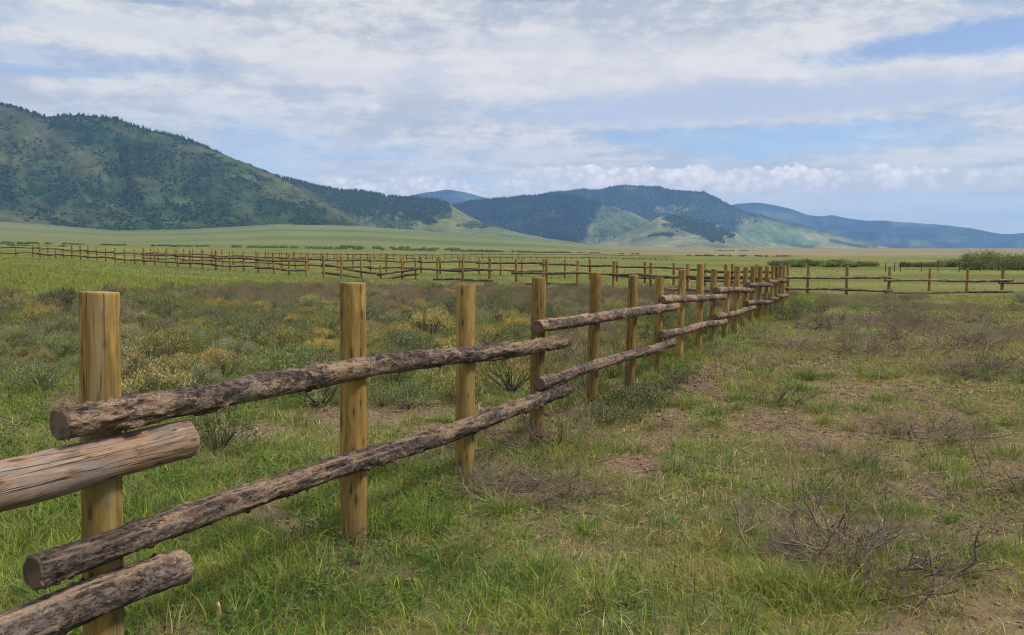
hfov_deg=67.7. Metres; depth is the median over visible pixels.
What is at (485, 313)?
sagebrush
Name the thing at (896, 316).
bare shrub
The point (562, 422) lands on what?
shrub
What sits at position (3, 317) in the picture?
sagebrush
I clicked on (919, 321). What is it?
dead brush
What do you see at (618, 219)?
conifer dome
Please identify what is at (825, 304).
sagebrush
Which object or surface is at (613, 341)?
sagebrush
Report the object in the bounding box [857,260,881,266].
willow bush
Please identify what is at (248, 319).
sagebrush
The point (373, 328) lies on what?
rabbitbrush
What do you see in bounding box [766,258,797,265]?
willow bush
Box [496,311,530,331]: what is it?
rabbitbrush
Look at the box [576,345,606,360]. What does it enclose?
sagebrush
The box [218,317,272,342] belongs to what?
sagebrush
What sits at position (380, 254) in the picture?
log fence
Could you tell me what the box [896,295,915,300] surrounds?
sagebrush
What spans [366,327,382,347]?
rabbitbrush
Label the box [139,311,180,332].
bare shrub
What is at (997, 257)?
willow bush
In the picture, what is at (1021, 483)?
dead brush
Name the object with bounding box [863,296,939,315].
dead brush
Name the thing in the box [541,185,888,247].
central mountain
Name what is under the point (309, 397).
sagebrush
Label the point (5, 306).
sagebrush
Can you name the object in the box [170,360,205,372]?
rabbitbrush
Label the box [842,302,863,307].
sagebrush
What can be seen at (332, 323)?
green shrub
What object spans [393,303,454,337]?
rabbitbrush
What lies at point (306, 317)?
sagebrush
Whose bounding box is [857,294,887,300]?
sagebrush
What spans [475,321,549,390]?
rabbitbrush
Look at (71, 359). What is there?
sagebrush
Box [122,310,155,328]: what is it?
sagebrush
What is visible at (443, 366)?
rabbitbrush
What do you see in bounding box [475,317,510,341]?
rabbitbrush
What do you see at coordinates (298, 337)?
rabbitbrush
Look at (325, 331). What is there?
rabbitbrush
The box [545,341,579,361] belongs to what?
sagebrush
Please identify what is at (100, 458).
log fence
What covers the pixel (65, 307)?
green shrub
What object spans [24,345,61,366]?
rabbitbrush
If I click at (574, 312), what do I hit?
bare shrub
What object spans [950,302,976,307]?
bare shrub
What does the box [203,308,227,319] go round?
green shrub
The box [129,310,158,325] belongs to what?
rabbitbrush
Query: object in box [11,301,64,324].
rabbitbrush
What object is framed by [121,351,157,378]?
sagebrush
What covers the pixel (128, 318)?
bare shrub
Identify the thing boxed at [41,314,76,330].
bare shrub
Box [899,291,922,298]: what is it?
bare shrub
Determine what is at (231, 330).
rabbitbrush
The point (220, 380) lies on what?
green shrub
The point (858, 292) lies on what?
bare shrub
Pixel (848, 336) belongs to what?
bare shrub
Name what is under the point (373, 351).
rabbitbrush
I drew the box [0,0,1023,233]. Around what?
sky
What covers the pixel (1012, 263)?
willow bush
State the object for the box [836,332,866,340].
bare shrub
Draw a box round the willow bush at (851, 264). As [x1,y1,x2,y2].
[841,261,861,266]
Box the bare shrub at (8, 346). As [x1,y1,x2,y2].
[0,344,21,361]
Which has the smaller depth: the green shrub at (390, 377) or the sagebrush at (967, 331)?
the green shrub at (390, 377)
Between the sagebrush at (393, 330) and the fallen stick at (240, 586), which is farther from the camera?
the sagebrush at (393, 330)
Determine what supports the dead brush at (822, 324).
on the ground at (218, 240)
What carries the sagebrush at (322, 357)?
on the ground at (218, 240)
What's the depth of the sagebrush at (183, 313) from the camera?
16.25 m
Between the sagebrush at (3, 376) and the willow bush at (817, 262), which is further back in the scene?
the willow bush at (817, 262)
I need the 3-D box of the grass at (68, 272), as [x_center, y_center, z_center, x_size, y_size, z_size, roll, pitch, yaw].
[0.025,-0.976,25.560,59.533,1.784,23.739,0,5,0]
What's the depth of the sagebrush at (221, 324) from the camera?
14.91 m
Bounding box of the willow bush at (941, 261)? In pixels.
[935,260,946,266]
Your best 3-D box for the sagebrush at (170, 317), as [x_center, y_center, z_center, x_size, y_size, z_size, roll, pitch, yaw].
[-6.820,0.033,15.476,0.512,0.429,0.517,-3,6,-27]
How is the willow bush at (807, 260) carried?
on the ground at (218, 240)
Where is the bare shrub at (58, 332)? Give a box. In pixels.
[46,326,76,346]
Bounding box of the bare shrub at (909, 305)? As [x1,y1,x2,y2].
[889,300,917,310]
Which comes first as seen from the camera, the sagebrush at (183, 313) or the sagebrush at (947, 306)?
the sagebrush at (183, 313)
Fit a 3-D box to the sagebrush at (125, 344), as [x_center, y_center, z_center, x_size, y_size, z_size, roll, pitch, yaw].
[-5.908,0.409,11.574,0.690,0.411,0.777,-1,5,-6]
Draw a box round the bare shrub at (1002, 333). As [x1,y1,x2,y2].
[984,327,1023,339]
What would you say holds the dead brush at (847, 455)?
on the ground at (218, 240)
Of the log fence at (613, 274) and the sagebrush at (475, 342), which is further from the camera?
the log fence at (613, 274)
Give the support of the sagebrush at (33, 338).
on the ground at (218, 240)
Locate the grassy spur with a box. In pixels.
[598,215,769,247]
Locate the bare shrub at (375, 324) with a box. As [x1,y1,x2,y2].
[366,320,387,330]
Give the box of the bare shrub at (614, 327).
[604,320,638,337]
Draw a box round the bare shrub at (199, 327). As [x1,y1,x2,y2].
[187,323,207,334]
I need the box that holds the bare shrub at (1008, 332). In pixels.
[989,324,1023,341]
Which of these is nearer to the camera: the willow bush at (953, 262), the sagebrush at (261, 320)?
the sagebrush at (261, 320)
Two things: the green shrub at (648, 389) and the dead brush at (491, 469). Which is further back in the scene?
the green shrub at (648, 389)
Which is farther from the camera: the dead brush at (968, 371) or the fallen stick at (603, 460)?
the dead brush at (968, 371)
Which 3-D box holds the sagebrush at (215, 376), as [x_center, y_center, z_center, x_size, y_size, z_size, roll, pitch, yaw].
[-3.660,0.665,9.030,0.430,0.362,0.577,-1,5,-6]
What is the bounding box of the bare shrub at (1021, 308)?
[1009,305,1023,314]
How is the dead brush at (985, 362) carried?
on the ground at (218, 240)
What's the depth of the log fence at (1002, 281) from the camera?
37.70 m
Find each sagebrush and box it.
[0,299,24,314]
[0,308,21,326]
[0,323,21,340]
[0,323,46,344]
[0,327,38,339]
[0,353,78,389]
[0,367,9,385]
[5,345,38,357]
[13,334,46,349]
[20,314,68,336]
[27,329,78,357]
[32,334,71,349]
[42,379,79,408]
[44,306,69,315]
[46,317,78,335]
[50,331,78,347]
[63,352,78,367]
[65,298,78,316]
[120,321,143,343]
[121,332,144,352]
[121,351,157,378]
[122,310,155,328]
[144,295,190,321]
[145,316,175,330]
[162,321,201,331]
[163,307,205,323]
[164,312,187,323]
[164,332,198,348]
[174,324,206,346]
[174,404,266,451]
[181,358,222,384]
[190,338,221,356]
[195,323,229,348]
[200,311,245,333]
[209,330,260,359]
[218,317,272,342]
[225,314,255,326]
[231,343,320,377]
[235,312,284,335]
[239,364,276,376]
[254,312,284,328]
[266,320,317,342]
[270,361,376,407]
[275,340,323,361]
[280,344,339,368]
[286,317,312,328]
[291,313,317,326]
[367,385,404,406]
[371,327,431,350]
[376,336,405,352]
[376,372,438,409]
[397,328,441,350]
[398,299,445,331]
[437,329,455,338]
[443,336,487,347]
[444,362,498,376]
[453,312,496,332]
[475,306,491,323]
[480,334,514,344]
[502,317,528,339]
[509,328,530,341]
[514,329,600,374]
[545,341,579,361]
[565,355,622,395]
[568,334,586,351]
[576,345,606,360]
[599,345,644,369]
[600,322,617,331]
[608,336,625,349]
[621,316,645,324]
[636,314,684,351]
[664,318,675,328]
[671,305,722,334]
[774,295,824,318]
[803,299,834,313]
[811,312,832,319]
[833,311,853,319]
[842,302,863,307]
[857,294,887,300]
[890,313,928,323]
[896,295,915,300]
[911,292,930,297]
[939,304,954,308]
[950,325,1009,342]
[953,327,986,338]
[997,301,1023,310]
[1008,291,1023,296]
[1011,295,1023,302]
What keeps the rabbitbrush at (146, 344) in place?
on the ground at (218, 240)
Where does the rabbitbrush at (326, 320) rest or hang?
on the ground at (218, 240)
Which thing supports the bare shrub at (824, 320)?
on the ground at (218, 240)
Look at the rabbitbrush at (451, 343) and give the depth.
10.54 m
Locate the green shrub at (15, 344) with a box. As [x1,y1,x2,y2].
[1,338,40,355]
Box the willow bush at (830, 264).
[820,261,841,266]
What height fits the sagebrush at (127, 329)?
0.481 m
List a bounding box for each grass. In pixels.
[0,254,1021,294]
[0,262,1023,346]
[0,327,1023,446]
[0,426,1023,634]
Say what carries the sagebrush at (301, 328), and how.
on the ground at (218, 240)
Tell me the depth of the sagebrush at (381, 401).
8.06 m
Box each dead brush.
[399,443,647,530]
[438,445,546,492]
[543,483,649,525]
[687,475,1023,629]
[692,366,837,410]
[699,401,805,426]
[724,430,866,459]
[727,346,799,369]
[730,437,922,564]
[751,321,870,354]
[760,303,861,332]
[770,457,907,515]
[793,427,928,480]
[798,332,957,360]
[804,303,886,326]
[830,300,939,341]
[833,402,919,435]
[835,395,1023,450]
[841,319,959,356]
[852,310,971,329]
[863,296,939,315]
[870,352,1023,381]
[883,410,1015,440]
[898,382,1013,403]
[900,470,1023,521]
[905,418,1023,512]
[910,315,1022,351]
[929,336,1023,380]
[931,299,1019,323]
[955,308,1023,335]
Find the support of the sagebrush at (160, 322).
on the ground at (218, 240)
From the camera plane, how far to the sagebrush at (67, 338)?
12.14 m
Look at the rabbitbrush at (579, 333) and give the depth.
13.97 m
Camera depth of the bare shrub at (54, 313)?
16.09 m
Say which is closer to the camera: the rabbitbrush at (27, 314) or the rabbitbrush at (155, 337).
the rabbitbrush at (155, 337)
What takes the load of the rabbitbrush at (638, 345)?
on the ground at (218, 240)
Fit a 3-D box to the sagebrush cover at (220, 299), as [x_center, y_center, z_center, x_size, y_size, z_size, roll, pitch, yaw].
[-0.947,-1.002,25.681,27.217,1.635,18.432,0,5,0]
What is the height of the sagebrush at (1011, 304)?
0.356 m
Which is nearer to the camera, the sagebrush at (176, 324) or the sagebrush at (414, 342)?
the sagebrush at (414, 342)
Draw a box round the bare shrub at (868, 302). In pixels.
[855,297,884,305]
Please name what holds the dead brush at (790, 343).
on the ground at (218, 240)
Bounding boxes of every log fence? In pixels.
[0,243,769,297]
[0,264,788,634]
[141,248,770,286]
[264,251,672,259]
[785,265,1023,294]
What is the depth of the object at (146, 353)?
10.27 m
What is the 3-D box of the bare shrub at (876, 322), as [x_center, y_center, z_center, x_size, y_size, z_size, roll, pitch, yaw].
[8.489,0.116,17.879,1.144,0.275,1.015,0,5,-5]
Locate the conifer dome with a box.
[453,195,650,244]
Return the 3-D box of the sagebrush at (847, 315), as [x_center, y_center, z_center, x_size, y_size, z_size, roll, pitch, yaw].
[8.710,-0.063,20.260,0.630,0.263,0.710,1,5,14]
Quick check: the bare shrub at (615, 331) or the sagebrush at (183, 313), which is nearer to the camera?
the bare shrub at (615, 331)
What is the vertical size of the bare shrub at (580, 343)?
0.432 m
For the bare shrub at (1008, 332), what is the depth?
14.86 m
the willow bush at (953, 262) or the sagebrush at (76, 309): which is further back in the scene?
the willow bush at (953, 262)
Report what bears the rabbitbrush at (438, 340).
on the ground at (218, 240)
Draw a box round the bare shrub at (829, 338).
[777,326,838,344]
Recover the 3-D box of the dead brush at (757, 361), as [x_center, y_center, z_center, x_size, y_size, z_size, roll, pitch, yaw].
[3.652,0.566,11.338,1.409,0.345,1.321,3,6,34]
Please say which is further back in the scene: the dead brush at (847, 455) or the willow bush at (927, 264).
the willow bush at (927, 264)
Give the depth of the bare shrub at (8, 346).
10.73 m
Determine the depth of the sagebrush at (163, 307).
16.70 m
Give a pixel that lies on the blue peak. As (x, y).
(451, 197)
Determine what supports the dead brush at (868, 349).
on the ground at (218, 240)
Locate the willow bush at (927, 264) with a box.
[909,261,943,266]
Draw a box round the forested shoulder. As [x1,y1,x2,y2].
[281,177,585,243]
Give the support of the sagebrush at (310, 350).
on the ground at (218, 240)
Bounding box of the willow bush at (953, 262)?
[944,258,959,266]
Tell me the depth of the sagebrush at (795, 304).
20.13 m
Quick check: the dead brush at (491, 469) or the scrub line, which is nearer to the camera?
the dead brush at (491, 469)
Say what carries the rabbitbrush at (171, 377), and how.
on the ground at (218, 240)
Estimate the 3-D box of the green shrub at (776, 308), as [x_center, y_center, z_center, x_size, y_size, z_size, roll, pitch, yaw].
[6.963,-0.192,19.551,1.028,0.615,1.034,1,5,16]
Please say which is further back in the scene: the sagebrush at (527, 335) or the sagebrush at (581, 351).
the sagebrush at (527, 335)
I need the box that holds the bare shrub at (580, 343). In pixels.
[559,330,605,357]
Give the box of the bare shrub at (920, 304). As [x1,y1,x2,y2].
[906,299,933,308]
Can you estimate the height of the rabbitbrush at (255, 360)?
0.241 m
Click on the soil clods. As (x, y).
(708, 455)
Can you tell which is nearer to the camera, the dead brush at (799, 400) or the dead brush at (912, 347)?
the dead brush at (799, 400)
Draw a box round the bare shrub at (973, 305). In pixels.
[954,302,990,311]
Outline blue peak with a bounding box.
[407,190,487,204]
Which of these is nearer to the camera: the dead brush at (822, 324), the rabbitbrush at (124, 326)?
the rabbitbrush at (124, 326)
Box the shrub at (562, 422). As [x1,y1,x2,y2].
[491,393,622,453]
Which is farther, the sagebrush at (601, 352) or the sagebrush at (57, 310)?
the sagebrush at (57, 310)
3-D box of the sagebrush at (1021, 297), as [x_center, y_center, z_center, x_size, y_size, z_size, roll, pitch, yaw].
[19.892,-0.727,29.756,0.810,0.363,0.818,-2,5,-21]
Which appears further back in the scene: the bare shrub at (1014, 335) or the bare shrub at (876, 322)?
the bare shrub at (876, 322)
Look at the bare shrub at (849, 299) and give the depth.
27.91 m
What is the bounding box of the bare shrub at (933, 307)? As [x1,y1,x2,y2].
[919,303,944,310]
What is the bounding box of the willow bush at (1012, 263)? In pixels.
[990,253,1023,269]
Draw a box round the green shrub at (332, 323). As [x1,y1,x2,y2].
[315,318,339,329]
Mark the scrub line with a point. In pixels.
(355, 247)
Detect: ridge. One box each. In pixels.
[823,230,977,247]
[985,237,1023,247]
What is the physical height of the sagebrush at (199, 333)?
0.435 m
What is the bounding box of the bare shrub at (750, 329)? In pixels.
[730,319,787,339]
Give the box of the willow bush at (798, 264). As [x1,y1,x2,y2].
[788,262,808,266]
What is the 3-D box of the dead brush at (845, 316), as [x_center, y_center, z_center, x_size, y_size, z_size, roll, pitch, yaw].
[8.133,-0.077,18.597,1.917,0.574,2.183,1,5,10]
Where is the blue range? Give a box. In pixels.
[731,203,1023,247]
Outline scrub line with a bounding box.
[0,241,789,256]
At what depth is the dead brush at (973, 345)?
13.66 m
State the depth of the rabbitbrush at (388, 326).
14.79 m
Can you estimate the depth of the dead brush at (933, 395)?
8.56 m
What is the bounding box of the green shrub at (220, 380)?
[207,375,239,383]
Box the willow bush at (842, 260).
[827,258,853,262]
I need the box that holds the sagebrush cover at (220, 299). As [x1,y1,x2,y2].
[0,271,800,325]
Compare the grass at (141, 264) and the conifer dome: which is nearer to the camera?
the grass at (141, 264)
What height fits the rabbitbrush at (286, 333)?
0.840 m
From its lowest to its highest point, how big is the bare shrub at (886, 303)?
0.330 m
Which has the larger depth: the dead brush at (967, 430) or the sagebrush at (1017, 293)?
the sagebrush at (1017, 293)
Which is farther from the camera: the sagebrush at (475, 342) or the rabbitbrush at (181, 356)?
the sagebrush at (475, 342)
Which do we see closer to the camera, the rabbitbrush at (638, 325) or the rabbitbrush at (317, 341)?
the rabbitbrush at (317, 341)
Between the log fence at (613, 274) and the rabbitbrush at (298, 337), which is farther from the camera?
the log fence at (613, 274)
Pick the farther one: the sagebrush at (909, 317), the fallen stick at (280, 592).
the sagebrush at (909, 317)
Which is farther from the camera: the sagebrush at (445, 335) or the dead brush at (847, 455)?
the sagebrush at (445, 335)
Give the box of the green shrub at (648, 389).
[617,380,694,400]
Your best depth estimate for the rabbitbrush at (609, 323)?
15.72 m
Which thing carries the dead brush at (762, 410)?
on the ground at (218, 240)
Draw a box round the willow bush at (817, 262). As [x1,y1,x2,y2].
[809,260,831,265]
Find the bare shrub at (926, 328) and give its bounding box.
[908,320,960,335]
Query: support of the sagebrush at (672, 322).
on the ground at (218, 240)
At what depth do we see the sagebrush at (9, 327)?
12.96 m
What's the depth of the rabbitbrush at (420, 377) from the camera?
9.13 m
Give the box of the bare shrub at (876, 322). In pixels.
[857,317,900,327]
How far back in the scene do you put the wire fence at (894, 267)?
81.21 m
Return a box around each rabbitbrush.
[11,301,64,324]
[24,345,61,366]
[120,320,149,339]
[121,333,167,352]
[121,343,175,392]
[121,361,200,396]
[123,301,203,360]
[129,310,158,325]
[147,349,216,380]
[158,324,188,339]
[159,340,196,356]
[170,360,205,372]
[172,317,202,326]
[193,345,253,376]
[197,346,232,366]
[219,325,246,335]
[229,354,260,369]
[256,314,308,355]
[274,322,313,345]
[296,335,339,356]
[303,299,339,339]
[308,326,339,342]
[326,337,387,361]
[366,314,388,340]
[366,326,384,345]
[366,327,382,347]
[366,337,384,351]
[376,319,422,344]
[379,321,402,336]
[383,323,413,337]
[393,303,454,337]
[405,367,455,389]
[412,365,450,378]
[420,331,446,345]
[430,334,450,348]
[430,369,489,402]
[436,330,490,369]
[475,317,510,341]
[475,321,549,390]
[484,318,519,342]
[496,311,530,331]
[516,316,530,331]
[571,329,587,339]
[578,310,625,330]
[579,327,612,346]
[599,355,638,377]
[615,335,671,359]
[616,334,646,350]
[622,319,650,329]
[636,327,663,346]
[671,332,693,344]
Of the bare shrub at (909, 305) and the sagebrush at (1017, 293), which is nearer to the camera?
the bare shrub at (909, 305)
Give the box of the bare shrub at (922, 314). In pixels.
[900,308,936,320]
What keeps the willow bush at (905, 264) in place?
on the ground at (218, 240)
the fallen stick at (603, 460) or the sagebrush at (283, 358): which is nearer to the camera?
the fallen stick at (603, 460)
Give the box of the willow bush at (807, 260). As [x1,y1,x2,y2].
[787,258,812,265]
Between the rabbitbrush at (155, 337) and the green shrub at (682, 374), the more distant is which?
the rabbitbrush at (155, 337)
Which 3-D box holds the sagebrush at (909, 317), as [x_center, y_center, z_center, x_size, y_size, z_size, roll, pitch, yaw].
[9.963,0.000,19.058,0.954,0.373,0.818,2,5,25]
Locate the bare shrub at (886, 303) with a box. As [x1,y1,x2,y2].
[877,300,899,308]
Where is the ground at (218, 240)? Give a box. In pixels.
[0,222,1023,634]
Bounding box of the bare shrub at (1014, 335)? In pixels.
[986,332,1023,342]
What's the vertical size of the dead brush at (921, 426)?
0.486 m
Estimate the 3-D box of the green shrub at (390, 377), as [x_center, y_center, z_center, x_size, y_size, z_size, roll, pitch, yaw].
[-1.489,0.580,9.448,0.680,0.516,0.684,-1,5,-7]
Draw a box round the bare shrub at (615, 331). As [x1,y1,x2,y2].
[577,322,624,346]
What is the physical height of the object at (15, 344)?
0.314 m
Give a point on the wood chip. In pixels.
(218, 605)
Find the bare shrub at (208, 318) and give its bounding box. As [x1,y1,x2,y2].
[199,309,223,326]
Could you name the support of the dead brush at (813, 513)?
on the ground at (218, 240)
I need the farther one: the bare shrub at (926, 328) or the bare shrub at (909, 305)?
the bare shrub at (909, 305)
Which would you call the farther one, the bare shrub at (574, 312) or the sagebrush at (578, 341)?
the bare shrub at (574, 312)
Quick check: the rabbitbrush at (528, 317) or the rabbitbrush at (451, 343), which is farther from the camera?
the rabbitbrush at (528, 317)
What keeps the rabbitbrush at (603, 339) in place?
on the ground at (218, 240)
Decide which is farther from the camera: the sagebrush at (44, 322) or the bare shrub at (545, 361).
the sagebrush at (44, 322)
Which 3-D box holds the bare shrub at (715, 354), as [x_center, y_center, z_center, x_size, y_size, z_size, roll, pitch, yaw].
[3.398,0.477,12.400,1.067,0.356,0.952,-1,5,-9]
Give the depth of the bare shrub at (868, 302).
26.96 m
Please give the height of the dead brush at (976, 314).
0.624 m
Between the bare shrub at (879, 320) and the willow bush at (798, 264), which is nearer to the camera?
the bare shrub at (879, 320)
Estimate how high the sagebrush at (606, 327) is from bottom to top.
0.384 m
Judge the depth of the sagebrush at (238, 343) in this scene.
11.21 m
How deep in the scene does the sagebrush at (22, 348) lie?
11.13 m
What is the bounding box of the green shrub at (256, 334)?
[247,325,278,345]
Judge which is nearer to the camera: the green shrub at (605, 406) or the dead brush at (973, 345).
the green shrub at (605, 406)
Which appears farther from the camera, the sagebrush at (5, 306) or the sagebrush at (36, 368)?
the sagebrush at (5, 306)
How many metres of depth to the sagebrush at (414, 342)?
11.65 m
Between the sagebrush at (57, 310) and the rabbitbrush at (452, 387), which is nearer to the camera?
the rabbitbrush at (452, 387)
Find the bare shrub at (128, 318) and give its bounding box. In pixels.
[77,300,143,331]
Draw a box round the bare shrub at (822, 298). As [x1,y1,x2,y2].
[811,295,835,301]
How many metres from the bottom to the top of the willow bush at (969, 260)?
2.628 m
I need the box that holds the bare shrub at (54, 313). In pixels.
[35,305,69,319]
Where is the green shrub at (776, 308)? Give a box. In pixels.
[763,300,802,320]
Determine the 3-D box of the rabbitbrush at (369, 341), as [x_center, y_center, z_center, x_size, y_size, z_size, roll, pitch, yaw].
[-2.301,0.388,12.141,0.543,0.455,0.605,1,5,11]
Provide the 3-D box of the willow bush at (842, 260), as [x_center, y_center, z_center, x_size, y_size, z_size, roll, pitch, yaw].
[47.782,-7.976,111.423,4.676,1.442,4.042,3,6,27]
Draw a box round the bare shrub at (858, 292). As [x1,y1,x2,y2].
[850,291,875,298]
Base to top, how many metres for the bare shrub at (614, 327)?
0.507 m
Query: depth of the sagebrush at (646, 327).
12.80 m
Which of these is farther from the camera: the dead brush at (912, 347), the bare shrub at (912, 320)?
the bare shrub at (912, 320)
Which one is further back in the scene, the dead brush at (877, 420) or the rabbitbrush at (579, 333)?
the rabbitbrush at (579, 333)
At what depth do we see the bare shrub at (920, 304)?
25.11 m
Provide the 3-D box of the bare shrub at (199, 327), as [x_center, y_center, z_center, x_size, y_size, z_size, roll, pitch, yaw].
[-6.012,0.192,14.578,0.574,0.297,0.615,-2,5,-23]
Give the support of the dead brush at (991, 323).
on the ground at (218, 240)
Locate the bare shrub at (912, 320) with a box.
[896,315,940,324]
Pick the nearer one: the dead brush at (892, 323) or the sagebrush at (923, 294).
the dead brush at (892, 323)
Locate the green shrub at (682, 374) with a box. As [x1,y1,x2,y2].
[639,366,714,384]
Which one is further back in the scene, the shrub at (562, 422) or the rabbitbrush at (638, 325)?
the rabbitbrush at (638, 325)
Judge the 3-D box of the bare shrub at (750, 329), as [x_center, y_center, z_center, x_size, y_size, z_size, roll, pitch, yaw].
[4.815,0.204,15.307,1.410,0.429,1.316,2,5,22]
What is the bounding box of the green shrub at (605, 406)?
[569,398,639,428]
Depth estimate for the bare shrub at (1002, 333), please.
15.28 m
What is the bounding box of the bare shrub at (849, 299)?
[840,297,858,304]
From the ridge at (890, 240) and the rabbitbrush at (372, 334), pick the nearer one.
the rabbitbrush at (372, 334)
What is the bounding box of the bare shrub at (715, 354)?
[691,338,758,358]
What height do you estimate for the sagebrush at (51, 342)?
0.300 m
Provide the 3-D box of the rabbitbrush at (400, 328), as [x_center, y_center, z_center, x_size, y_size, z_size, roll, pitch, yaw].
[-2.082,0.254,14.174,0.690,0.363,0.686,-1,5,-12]
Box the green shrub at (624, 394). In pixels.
[584,386,669,414]
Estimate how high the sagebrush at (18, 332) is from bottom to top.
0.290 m
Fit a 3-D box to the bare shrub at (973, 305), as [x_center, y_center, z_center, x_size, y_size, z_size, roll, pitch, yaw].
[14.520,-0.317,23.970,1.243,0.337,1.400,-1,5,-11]
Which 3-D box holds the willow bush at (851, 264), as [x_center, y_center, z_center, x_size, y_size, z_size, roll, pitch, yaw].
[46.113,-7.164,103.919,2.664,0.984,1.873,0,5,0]
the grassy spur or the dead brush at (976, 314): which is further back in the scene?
the grassy spur
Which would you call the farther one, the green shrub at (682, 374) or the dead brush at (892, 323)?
the dead brush at (892, 323)
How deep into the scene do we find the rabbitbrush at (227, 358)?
9.79 m
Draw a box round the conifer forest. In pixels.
[0,102,763,243]
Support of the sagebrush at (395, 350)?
on the ground at (218, 240)
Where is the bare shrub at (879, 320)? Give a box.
[856,314,894,324]
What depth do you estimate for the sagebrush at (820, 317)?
19.89 m
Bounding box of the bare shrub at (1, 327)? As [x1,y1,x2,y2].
[0,321,19,331]
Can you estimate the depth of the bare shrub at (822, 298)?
29.27 m
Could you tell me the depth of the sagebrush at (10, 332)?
12.23 m
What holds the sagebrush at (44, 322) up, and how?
on the ground at (218, 240)
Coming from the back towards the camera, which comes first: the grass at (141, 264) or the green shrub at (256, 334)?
the grass at (141, 264)
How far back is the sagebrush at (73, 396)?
7.78 m
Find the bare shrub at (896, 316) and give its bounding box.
[886,312,914,321]
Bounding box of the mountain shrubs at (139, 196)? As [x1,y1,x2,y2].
[0,109,492,229]
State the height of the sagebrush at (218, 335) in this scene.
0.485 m
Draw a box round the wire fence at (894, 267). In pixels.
[885,260,1018,271]
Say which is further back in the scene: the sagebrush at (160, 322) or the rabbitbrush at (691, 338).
the sagebrush at (160, 322)
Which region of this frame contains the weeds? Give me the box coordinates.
[0,343,1023,634]
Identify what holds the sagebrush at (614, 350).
on the ground at (218, 240)
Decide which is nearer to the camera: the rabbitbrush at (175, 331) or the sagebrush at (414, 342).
the sagebrush at (414, 342)
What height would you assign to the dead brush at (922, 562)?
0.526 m
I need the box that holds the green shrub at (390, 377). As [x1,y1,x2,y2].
[372,346,415,384]
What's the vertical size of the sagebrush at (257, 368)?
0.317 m
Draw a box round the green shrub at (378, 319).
[374,315,387,323]
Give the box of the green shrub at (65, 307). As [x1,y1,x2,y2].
[60,301,78,316]
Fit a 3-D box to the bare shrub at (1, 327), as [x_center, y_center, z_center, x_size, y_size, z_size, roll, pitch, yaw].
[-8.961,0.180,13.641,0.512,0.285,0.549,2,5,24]
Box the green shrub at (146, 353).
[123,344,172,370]
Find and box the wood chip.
[216,602,222,619]
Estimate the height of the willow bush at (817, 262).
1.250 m
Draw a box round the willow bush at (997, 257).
[957,248,1023,269]
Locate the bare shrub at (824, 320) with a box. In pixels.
[811,314,842,324]
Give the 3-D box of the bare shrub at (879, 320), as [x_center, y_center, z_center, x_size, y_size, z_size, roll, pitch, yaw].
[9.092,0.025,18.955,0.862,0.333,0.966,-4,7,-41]
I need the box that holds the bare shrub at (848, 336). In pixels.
[825,331,870,342]
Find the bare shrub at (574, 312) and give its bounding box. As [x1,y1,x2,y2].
[548,310,587,336]
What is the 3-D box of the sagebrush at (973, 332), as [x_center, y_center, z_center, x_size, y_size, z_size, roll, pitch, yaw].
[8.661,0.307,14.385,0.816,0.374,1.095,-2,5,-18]
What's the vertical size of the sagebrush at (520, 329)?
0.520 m
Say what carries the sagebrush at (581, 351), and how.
on the ground at (218, 240)
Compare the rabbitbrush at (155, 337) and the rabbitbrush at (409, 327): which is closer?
the rabbitbrush at (155, 337)
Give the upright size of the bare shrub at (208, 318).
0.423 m
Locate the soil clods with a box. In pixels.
[8,347,1023,634]
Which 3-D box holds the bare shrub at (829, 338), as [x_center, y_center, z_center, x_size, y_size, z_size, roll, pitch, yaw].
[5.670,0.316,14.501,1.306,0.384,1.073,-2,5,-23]
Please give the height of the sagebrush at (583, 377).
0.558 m
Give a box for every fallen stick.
[224,582,267,590]
[265,590,304,593]
[589,457,618,463]
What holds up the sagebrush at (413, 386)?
on the ground at (218, 240)
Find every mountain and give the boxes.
[0,105,372,229]
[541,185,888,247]
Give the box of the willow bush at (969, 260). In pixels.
[958,249,995,269]
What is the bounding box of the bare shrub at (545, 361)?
[493,350,570,373]
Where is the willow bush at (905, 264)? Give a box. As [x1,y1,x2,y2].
[898,261,911,266]
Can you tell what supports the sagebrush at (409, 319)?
on the ground at (218, 240)
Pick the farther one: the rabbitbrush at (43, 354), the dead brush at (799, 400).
the rabbitbrush at (43, 354)
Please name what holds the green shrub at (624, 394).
on the ground at (218, 240)
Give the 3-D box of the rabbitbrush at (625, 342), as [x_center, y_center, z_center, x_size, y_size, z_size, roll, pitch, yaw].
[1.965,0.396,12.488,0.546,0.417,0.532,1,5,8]
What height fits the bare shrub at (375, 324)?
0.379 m
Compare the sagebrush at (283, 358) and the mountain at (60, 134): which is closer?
the sagebrush at (283, 358)

